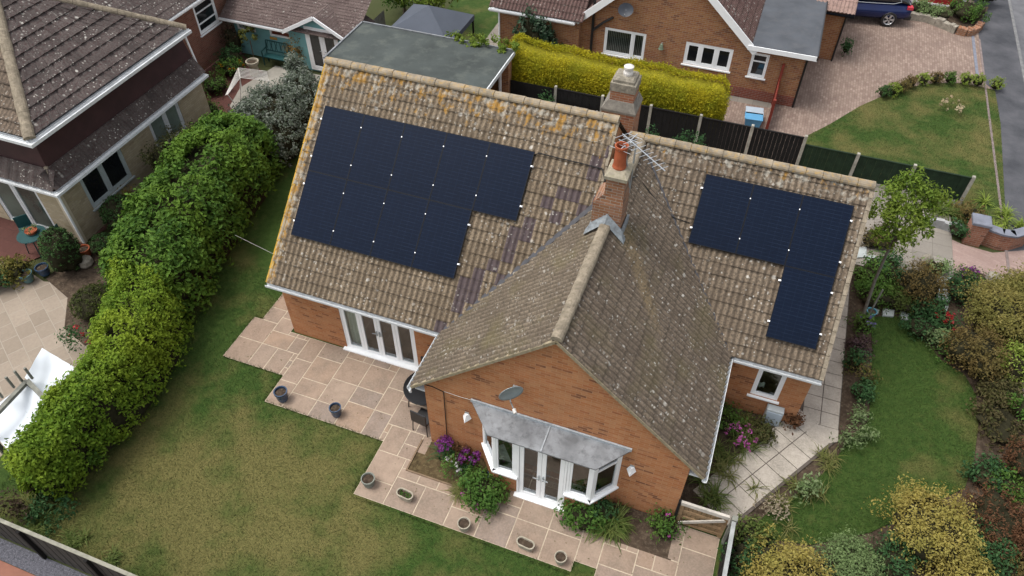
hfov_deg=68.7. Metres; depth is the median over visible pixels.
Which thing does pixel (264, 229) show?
back lawn
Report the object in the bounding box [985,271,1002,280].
boulder
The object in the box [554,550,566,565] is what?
round pot
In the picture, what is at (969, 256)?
front path
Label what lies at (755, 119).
recycling box
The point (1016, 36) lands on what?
kerb
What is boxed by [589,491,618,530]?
shrub
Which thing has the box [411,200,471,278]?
solar panel
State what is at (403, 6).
garden tree
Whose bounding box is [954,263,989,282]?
flowering plant
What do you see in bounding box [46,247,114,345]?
terrace border
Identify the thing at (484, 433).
bay window
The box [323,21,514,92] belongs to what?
flat garage
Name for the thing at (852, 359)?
shrub
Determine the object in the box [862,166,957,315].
young tree
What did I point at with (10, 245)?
red terrace
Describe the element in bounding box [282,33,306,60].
bronze bush
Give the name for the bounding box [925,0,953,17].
bed shrub
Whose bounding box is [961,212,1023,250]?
brick garden wall
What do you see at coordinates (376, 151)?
solar panel
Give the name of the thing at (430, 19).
gazebo
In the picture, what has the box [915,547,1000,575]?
yellow shrub
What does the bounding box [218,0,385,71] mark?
summerhouse
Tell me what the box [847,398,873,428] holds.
euphorbia
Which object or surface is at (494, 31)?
garden path
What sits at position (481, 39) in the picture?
climbing vine
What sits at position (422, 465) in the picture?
bay bed
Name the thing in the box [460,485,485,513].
geranium
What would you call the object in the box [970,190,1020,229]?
strap plant
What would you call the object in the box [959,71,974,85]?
box ball
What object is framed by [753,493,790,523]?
dry plant
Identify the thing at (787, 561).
yellow shrub
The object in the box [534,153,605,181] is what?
cable
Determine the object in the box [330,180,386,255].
solar panel
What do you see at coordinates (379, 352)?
door leaf
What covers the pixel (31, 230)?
flower bowl
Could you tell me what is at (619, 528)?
strap plant
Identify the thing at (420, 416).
garden chair
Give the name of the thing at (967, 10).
bed shrub
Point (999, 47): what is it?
pavement
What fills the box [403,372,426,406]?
round table
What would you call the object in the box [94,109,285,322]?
laurel hedge
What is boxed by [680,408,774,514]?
side bed
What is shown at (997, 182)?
edging kerb
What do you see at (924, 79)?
box ball
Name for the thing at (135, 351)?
privet hedge
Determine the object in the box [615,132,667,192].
aerial
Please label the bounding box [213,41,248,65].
terrace shrub
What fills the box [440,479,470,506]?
ornamental grass
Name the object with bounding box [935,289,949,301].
stone slab
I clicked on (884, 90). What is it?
box ball
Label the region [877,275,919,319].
shrub
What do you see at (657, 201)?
cable
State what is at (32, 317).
stone terrace
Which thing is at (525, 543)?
oval trough
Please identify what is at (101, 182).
window
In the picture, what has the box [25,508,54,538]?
grass clump
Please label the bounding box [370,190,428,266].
solar panel
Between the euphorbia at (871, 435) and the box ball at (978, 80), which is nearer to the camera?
the euphorbia at (871, 435)
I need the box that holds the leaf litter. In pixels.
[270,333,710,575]
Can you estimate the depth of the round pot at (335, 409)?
19.36 m
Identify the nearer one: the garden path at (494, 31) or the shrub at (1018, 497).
the shrub at (1018, 497)
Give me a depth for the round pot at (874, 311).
21.85 m
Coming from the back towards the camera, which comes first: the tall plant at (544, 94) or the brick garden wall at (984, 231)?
the tall plant at (544, 94)
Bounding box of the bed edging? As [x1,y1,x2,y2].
[406,439,506,504]
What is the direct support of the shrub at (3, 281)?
on the stone terrace at (32, 317)
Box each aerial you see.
[611,134,640,187]
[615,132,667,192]
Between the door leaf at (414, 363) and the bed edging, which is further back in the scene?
the door leaf at (414, 363)
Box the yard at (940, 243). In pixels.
[855,188,953,275]
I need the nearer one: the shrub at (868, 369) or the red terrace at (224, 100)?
the shrub at (868, 369)
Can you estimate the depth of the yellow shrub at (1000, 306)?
20.84 m
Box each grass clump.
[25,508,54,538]
[56,526,93,550]
[101,544,122,566]
[710,447,746,489]
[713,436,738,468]
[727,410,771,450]
[738,475,802,540]
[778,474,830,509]
[811,442,846,482]
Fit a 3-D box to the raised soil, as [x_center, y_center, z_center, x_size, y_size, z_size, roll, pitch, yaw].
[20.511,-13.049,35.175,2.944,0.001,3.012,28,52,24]
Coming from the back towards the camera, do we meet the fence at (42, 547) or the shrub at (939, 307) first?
the shrub at (939, 307)
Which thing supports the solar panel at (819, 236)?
attached to the brick bungalow at (611, 326)
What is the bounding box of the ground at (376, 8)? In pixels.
[0,0,1003,575]
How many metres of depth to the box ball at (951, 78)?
30.68 m
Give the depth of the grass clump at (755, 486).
17.77 m
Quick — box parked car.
[848,0,913,26]
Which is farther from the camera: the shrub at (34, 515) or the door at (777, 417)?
the door at (777, 417)
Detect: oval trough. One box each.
[396,487,412,502]
[516,536,534,551]
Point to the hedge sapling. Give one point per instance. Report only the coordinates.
(90, 460)
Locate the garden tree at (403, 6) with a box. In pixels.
[382,0,415,13]
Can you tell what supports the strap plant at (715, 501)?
on the side bed at (688, 492)
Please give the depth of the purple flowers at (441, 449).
18.38 m
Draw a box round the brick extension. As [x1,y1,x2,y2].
[81,0,235,69]
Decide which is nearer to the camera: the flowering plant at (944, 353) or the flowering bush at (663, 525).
the flowering bush at (663, 525)
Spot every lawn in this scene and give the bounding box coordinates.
[0,143,725,575]
[447,0,497,42]
[759,316,977,544]
[802,83,1007,228]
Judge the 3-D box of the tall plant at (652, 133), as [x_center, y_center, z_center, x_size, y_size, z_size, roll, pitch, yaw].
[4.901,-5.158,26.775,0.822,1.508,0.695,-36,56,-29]
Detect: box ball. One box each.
[875,84,893,96]
[888,82,902,98]
[896,79,911,92]
[903,73,918,87]
[916,72,933,85]
[928,70,944,82]
[943,70,958,84]
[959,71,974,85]
[970,72,987,86]
[988,75,1006,89]
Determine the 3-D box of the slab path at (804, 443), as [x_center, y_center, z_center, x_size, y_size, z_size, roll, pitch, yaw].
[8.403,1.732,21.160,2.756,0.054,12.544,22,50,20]
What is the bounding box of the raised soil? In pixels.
[913,6,988,26]
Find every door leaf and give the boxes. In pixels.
[340,309,365,350]
[358,314,382,355]
[376,320,399,360]
[394,325,417,366]
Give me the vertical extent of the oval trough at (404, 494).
0.204 m
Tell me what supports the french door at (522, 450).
in the brick bungalow at (611, 326)
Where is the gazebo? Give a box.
[392,4,473,37]
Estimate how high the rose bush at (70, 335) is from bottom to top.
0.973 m
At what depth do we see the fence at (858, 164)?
26.61 m
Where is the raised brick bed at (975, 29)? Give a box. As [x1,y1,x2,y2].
[955,21,984,36]
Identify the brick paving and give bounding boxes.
[0,560,34,575]
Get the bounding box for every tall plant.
[537,88,554,101]
[646,124,659,135]
[672,129,693,142]
[692,131,707,149]
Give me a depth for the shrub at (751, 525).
16.82 m
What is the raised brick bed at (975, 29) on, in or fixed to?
on the driveway
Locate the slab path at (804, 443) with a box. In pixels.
[693,285,849,525]
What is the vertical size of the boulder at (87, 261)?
0.320 m
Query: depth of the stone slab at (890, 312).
22.05 m
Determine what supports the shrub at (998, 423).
on the flower bed at (848, 399)
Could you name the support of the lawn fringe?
on the back lawn at (264, 229)
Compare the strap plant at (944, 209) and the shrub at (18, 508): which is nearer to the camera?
the shrub at (18, 508)
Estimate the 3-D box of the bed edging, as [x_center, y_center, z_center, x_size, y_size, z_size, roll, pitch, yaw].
[-1.211,4.511,18.421,2.660,0.060,0.940,15,48,14]
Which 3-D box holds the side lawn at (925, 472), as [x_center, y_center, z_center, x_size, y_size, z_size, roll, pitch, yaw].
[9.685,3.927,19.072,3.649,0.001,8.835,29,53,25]
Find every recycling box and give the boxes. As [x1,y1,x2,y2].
[745,111,762,127]
[746,106,763,115]
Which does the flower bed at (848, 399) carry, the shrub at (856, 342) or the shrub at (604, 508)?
the shrub at (856, 342)
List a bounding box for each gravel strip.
[0,538,87,575]
[660,95,770,140]
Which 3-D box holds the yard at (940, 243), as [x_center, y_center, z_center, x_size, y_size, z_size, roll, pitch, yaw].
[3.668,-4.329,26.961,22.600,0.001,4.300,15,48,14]
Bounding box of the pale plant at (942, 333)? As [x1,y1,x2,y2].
[923,327,955,351]
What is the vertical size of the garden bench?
0.968 m
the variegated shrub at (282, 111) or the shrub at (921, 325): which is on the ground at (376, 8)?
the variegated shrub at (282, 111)
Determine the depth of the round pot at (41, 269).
22.93 m
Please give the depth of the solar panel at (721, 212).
18.17 m
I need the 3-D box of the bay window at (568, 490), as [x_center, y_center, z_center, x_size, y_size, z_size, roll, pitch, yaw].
[1.511,4.226,16.620,0.590,1.530,0.070,15,48,14]
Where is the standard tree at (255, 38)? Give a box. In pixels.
[238,25,257,57]
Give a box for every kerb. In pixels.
[978,39,1023,396]
[1008,0,1023,79]
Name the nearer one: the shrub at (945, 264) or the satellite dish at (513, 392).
the satellite dish at (513, 392)
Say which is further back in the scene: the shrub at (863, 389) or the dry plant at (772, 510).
the shrub at (863, 389)
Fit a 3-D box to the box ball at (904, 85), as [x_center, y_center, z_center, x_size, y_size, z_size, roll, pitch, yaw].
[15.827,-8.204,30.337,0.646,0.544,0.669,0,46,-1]
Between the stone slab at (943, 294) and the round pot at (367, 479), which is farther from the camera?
the stone slab at (943, 294)
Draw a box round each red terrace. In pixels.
[0,51,262,244]
[0,224,41,260]
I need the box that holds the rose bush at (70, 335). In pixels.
[54,320,90,350]
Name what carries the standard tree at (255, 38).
on the ground at (376, 8)
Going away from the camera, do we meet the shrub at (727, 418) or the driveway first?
the shrub at (727, 418)
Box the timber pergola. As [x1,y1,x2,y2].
[0,367,43,456]
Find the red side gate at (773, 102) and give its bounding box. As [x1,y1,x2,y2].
[765,63,784,128]
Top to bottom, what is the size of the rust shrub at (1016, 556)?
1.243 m
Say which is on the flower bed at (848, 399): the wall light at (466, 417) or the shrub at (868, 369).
the shrub at (868, 369)
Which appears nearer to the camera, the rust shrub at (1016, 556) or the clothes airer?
the rust shrub at (1016, 556)
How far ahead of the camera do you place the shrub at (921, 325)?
21.27 m
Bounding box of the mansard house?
[0,0,210,243]
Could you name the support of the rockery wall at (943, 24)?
on the driveway
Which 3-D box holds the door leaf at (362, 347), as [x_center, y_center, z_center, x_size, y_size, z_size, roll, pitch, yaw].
[-4.328,1.017,20.344,0.524,1.910,0.050,15,48,14]
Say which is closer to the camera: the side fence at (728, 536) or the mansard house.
the side fence at (728, 536)
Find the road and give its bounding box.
[1011,0,1023,63]
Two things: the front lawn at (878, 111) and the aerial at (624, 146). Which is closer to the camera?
the aerial at (624, 146)
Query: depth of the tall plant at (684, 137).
26.13 m
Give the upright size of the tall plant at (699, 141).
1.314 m
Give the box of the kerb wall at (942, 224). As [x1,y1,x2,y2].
[924,216,961,233]
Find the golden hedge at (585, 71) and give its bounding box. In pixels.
[507,32,733,137]
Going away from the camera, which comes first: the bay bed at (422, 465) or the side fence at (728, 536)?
the side fence at (728, 536)
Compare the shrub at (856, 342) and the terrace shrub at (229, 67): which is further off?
the terrace shrub at (229, 67)
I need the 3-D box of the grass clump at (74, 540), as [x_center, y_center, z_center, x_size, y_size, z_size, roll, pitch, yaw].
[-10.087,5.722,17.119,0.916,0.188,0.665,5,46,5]
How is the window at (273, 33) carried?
in the summerhouse
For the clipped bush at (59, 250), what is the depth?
22.36 m
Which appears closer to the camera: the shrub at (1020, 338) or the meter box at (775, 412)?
the meter box at (775, 412)
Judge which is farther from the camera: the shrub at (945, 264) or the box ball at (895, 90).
the box ball at (895, 90)
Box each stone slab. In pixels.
[857,247,866,257]
[882,308,894,317]
[900,311,908,320]
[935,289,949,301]
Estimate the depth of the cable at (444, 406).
17.50 m
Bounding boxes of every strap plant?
[579,497,638,554]
[686,466,734,516]
[931,197,964,220]
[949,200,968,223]
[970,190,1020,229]
[992,216,1023,228]
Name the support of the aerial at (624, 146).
attached to the brick bungalow at (611, 326)
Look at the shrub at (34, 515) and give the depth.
17.40 m
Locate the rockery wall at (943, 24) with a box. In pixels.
[910,11,958,33]
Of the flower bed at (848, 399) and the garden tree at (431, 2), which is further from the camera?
the garden tree at (431, 2)
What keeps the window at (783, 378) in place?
in the brick bungalow at (611, 326)
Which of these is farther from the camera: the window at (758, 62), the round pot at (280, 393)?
the window at (758, 62)
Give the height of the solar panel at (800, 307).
1.193 m
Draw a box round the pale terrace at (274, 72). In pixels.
[230,66,320,108]
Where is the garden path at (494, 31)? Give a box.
[486,23,498,45]
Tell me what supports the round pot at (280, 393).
on the patio
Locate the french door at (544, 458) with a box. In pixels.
[540,454,565,505]
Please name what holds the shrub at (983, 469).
on the flower bed at (848, 399)
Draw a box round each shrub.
[0,253,35,290]
[0,267,11,287]
[0,483,41,524]
[23,486,80,537]
[137,119,207,180]
[202,70,229,95]
[205,94,225,114]
[210,56,245,75]
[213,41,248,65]
[218,22,242,51]
[227,49,319,167]
[442,437,476,464]
[512,3,564,50]
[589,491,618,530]
[717,532,770,575]
[718,398,748,434]
[733,507,778,553]
[736,522,836,575]
[738,409,782,448]
[783,408,805,435]
[806,522,893,575]
[840,36,856,56]
[841,346,871,372]
[842,355,882,387]
[843,332,878,360]
[850,377,879,403]
[852,247,894,288]
[852,275,906,314]
[860,221,893,252]
[861,472,992,575]
[864,250,911,287]
[867,523,927,575]
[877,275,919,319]
[893,256,953,311]
[898,312,952,343]
[909,293,949,322]
[911,0,939,14]
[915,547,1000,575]
[922,255,957,276]
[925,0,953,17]
[938,322,1015,383]
[943,267,980,308]
[948,217,970,239]
[949,0,991,22]
[950,477,1023,560]
[952,268,1023,347]
[956,450,1019,499]
[958,197,987,224]
[962,390,1023,452]
[972,369,1023,414]
[984,460,1023,510]
[988,544,1023,575]
[989,339,1023,388]
[991,258,1023,288]
[997,434,1023,479]
[1003,390,1023,422]
[1008,510,1023,568]
[1011,336,1023,346]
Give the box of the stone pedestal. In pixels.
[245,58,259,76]
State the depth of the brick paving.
16.68 m
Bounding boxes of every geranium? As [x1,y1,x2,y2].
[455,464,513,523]
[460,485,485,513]
[552,482,614,536]
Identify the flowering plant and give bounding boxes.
[437,451,468,481]
[842,308,877,336]
[930,340,954,364]
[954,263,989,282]
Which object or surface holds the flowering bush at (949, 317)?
on the flower bed at (848, 399)
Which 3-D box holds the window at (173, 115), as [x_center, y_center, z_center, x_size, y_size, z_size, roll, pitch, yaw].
[-12.126,-5.747,26.265,0.070,1.370,1.550,15,48,14]
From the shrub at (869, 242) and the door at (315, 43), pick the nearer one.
the shrub at (869, 242)
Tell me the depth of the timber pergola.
18.13 m
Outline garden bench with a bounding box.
[261,39,289,64]
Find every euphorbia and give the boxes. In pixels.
[790,471,824,505]
[829,422,867,452]
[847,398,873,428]
[854,418,881,441]
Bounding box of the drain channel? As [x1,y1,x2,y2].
[971,36,978,74]
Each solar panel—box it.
[291,170,346,244]
[308,105,364,178]
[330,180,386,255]
[347,114,404,189]
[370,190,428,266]
[388,123,446,199]
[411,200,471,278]
[429,132,489,209]
[472,142,534,220]
[688,174,753,253]
[736,184,802,265]
[766,266,834,349]
[785,195,853,277]
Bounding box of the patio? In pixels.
[224,295,718,575]
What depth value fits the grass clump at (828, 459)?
18.61 m
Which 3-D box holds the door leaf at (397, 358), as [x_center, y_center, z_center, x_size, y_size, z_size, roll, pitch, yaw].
[-3.343,1.312,20.067,0.525,1.910,0.125,15,48,14]
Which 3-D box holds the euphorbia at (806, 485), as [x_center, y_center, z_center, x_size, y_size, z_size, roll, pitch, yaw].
[7.051,4.743,17.752,0.859,0.777,0.630,-30,53,-26]
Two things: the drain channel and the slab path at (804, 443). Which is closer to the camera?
the slab path at (804, 443)
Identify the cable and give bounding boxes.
[425,384,446,435]
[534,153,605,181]
[632,176,689,222]
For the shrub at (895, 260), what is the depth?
22.55 m
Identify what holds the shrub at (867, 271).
on the flower bed at (848, 399)
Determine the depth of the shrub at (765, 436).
18.89 m
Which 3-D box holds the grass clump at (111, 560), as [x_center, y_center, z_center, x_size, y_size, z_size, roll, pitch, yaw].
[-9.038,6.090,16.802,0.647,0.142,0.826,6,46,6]
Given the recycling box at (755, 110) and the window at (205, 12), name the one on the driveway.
the recycling box at (755, 110)
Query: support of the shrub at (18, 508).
on the back lawn at (264, 229)
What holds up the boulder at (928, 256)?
on the yard at (940, 243)
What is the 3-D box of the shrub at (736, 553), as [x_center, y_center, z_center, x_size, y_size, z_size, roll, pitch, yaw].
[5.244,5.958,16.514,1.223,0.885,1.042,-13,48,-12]
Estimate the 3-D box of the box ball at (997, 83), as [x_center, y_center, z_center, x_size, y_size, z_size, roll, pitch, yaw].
[19.733,-8.342,30.446,0.678,0.600,0.673,15,48,14]
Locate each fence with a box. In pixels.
[0,518,136,575]
[510,80,975,205]
[718,515,737,575]
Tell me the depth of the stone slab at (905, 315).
22.00 m
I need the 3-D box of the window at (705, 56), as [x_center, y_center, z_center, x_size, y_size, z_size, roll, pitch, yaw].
[7.730,-9.123,29.581,1.970,0.980,0.150,15,48,14]
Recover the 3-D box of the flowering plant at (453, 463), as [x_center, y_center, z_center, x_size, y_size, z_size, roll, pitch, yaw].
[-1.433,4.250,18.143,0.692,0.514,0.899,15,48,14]
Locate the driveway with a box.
[708,0,991,157]
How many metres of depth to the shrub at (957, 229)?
24.17 m
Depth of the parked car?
33.92 m
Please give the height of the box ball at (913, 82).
0.552 m
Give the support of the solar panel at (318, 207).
attached to the brick bungalow at (611, 326)
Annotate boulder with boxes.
[78,255,93,268]
[920,254,934,266]
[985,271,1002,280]
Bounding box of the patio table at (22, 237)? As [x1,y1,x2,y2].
[16,225,45,257]
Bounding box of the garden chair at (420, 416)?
[410,407,428,436]
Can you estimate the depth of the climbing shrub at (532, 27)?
30.44 m
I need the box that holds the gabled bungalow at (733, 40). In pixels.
[488,0,857,106]
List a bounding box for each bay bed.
[408,442,510,501]
[584,502,678,560]
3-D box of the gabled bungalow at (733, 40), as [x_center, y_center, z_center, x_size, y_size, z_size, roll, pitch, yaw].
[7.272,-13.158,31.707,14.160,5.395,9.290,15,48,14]
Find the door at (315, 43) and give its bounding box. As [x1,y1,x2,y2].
[305,28,324,68]
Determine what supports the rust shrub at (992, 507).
on the flower bed at (848, 399)
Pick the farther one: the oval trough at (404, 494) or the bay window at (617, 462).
the oval trough at (404, 494)
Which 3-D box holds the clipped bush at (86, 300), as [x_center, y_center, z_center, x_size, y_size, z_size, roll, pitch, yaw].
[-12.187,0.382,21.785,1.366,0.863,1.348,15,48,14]
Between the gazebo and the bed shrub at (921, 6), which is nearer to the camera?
the gazebo
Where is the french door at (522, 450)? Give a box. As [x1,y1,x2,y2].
[519,446,542,497]
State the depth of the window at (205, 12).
30.91 m
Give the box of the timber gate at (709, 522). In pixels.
[673,499,729,537]
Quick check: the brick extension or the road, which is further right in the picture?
the road
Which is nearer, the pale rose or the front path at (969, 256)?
the front path at (969, 256)
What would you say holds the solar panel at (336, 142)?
attached to the brick bungalow at (611, 326)
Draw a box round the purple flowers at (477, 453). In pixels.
[449,446,480,476]
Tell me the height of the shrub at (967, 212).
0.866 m
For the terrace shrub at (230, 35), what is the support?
on the red terrace at (224, 100)
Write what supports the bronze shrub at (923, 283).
on the flower bed at (848, 399)
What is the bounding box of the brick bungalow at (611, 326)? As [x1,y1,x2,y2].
[265,56,875,516]
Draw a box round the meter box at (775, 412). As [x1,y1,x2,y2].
[761,403,784,426]
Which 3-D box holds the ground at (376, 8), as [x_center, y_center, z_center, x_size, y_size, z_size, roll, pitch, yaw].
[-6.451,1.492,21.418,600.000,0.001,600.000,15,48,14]
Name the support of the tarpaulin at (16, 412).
attached to the timber pergola
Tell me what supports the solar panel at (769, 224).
attached to the brick bungalow at (611, 326)
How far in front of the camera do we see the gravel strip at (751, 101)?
30.02 m
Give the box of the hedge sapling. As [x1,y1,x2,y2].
[77,443,109,471]
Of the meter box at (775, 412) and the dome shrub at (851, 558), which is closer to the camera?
the dome shrub at (851, 558)
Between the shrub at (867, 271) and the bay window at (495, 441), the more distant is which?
the shrub at (867, 271)
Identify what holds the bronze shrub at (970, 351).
on the flower bed at (848, 399)
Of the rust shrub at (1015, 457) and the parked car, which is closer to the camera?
the rust shrub at (1015, 457)
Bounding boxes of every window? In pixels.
[79,149,135,211]
[149,103,185,145]
[193,0,221,37]
[237,24,255,31]
[269,30,289,38]
[482,425,493,468]
[493,438,516,475]
[565,462,594,500]
[590,456,622,500]
[603,27,646,59]
[681,42,733,73]
[745,53,769,80]
[747,369,786,404]
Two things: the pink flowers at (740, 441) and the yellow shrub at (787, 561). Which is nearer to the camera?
the yellow shrub at (787, 561)
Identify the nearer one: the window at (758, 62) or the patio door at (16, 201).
the patio door at (16, 201)
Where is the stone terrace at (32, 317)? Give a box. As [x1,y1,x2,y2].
[0,262,105,455]
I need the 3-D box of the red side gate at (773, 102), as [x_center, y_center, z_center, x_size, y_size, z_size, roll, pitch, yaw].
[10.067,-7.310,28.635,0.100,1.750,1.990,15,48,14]
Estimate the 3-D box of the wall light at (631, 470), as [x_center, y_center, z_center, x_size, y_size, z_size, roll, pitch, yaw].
[2.627,4.037,16.529,0.220,0.210,0.185,15,48,14]
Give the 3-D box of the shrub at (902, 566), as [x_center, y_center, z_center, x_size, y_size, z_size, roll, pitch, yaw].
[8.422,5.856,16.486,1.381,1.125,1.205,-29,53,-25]
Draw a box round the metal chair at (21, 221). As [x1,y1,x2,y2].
[12,214,31,244]
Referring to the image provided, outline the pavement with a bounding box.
[974,0,1023,250]
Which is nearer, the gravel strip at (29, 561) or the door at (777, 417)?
the gravel strip at (29, 561)
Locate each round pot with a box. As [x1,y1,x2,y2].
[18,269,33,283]
[34,262,49,276]
[79,244,90,255]
[273,386,287,402]
[329,402,340,417]
[361,472,374,487]
[457,517,470,531]
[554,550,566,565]
[866,307,877,317]
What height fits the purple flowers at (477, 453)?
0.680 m
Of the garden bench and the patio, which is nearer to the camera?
the patio
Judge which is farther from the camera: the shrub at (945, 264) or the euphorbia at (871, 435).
the shrub at (945, 264)
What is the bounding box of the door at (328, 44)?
[320,31,335,54]
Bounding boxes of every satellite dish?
[499,385,522,413]
[618,3,632,16]
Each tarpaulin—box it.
[0,386,42,447]
[25,348,73,394]
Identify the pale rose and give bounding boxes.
[939,91,966,112]
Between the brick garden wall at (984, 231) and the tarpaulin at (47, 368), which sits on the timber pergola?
the tarpaulin at (47, 368)
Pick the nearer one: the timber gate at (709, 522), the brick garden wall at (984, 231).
the timber gate at (709, 522)
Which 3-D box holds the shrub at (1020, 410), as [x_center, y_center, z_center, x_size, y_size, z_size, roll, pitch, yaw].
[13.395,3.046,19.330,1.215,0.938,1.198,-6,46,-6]
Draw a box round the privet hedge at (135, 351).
[0,254,194,502]
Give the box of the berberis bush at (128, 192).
[116,184,157,211]
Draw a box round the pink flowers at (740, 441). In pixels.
[723,419,770,461]
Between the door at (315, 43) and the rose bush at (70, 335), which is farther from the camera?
the door at (315, 43)
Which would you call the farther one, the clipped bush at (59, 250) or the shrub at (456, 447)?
the clipped bush at (59, 250)
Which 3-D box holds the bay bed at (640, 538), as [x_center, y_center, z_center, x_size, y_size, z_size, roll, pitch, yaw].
[2.563,5.509,17.483,2.510,0.001,0.950,15,48,14]
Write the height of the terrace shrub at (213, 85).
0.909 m
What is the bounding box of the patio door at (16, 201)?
[0,182,54,227]
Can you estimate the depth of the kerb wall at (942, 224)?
24.60 m
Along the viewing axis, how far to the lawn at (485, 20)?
35.09 m
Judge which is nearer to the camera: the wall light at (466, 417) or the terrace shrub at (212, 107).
the wall light at (466, 417)
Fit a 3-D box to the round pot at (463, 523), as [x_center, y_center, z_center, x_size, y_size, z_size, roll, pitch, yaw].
[-1.107,5.488,17.305,0.307,0.260,0.305,15,48,14]
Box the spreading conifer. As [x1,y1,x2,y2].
[960,515,1021,575]
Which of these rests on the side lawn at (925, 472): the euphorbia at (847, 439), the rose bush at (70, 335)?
the euphorbia at (847, 439)
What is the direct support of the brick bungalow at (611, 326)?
on the back lawn at (264, 229)
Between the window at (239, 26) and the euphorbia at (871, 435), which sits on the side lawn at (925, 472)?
the euphorbia at (871, 435)
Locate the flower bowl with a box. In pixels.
[22,223,36,235]
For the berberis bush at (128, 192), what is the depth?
24.11 m
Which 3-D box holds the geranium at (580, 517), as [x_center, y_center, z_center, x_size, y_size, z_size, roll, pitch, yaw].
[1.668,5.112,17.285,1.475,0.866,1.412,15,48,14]
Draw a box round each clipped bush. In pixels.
[37,225,84,271]
[68,282,109,320]
[88,231,110,254]
[98,193,137,230]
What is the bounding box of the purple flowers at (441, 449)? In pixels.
[427,434,457,465]
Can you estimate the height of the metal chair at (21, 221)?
0.860 m
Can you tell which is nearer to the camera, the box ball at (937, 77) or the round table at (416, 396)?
the round table at (416, 396)
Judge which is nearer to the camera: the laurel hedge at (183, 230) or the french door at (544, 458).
the french door at (544, 458)
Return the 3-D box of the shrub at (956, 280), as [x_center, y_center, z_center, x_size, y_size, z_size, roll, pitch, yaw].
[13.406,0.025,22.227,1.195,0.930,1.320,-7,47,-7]
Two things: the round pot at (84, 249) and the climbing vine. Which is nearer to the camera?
the round pot at (84, 249)
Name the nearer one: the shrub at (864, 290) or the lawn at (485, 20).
the shrub at (864, 290)
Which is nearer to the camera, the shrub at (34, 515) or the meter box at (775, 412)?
the shrub at (34, 515)
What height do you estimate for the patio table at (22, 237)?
0.703 m
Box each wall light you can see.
[463,412,471,422]
[627,464,635,476]
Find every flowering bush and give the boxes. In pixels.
[639,502,690,544]
[926,309,966,333]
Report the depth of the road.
35.00 m
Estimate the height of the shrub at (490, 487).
0.832 m
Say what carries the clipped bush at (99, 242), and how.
on the terrace border
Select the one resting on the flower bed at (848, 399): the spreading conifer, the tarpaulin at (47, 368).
the spreading conifer
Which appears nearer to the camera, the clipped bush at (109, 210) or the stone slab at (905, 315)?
the stone slab at (905, 315)
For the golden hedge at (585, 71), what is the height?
2.239 m
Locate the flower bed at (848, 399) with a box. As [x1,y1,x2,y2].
[717,264,1023,575]
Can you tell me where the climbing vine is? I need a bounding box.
[444,30,519,53]
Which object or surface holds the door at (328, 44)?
in the summerhouse
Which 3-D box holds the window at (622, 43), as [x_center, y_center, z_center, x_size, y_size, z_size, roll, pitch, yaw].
[4.612,-10.005,30.538,1.820,1.300,0.420,15,48,14]
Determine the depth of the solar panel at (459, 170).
18.52 m
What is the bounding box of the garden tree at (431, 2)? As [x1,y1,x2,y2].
[394,0,460,7]
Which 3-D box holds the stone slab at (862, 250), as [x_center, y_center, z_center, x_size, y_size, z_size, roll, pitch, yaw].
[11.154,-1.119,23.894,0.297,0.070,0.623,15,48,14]
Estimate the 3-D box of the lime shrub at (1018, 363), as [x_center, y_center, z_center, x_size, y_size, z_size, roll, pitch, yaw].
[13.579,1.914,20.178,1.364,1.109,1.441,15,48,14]
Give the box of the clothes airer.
[225,68,269,106]
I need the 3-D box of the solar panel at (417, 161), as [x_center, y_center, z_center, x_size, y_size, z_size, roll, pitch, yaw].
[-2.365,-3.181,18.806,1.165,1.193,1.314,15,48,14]
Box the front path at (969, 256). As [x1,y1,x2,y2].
[952,240,1023,279]
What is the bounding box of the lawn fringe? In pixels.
[223,293,591,574]
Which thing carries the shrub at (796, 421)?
on the flower bed at (848, 399)
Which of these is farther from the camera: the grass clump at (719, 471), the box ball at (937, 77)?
the box ball at (937, 77)
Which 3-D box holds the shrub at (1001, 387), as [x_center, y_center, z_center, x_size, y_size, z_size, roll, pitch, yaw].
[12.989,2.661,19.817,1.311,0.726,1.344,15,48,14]
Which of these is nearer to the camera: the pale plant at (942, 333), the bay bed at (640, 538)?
the bay bed at (640, 538)

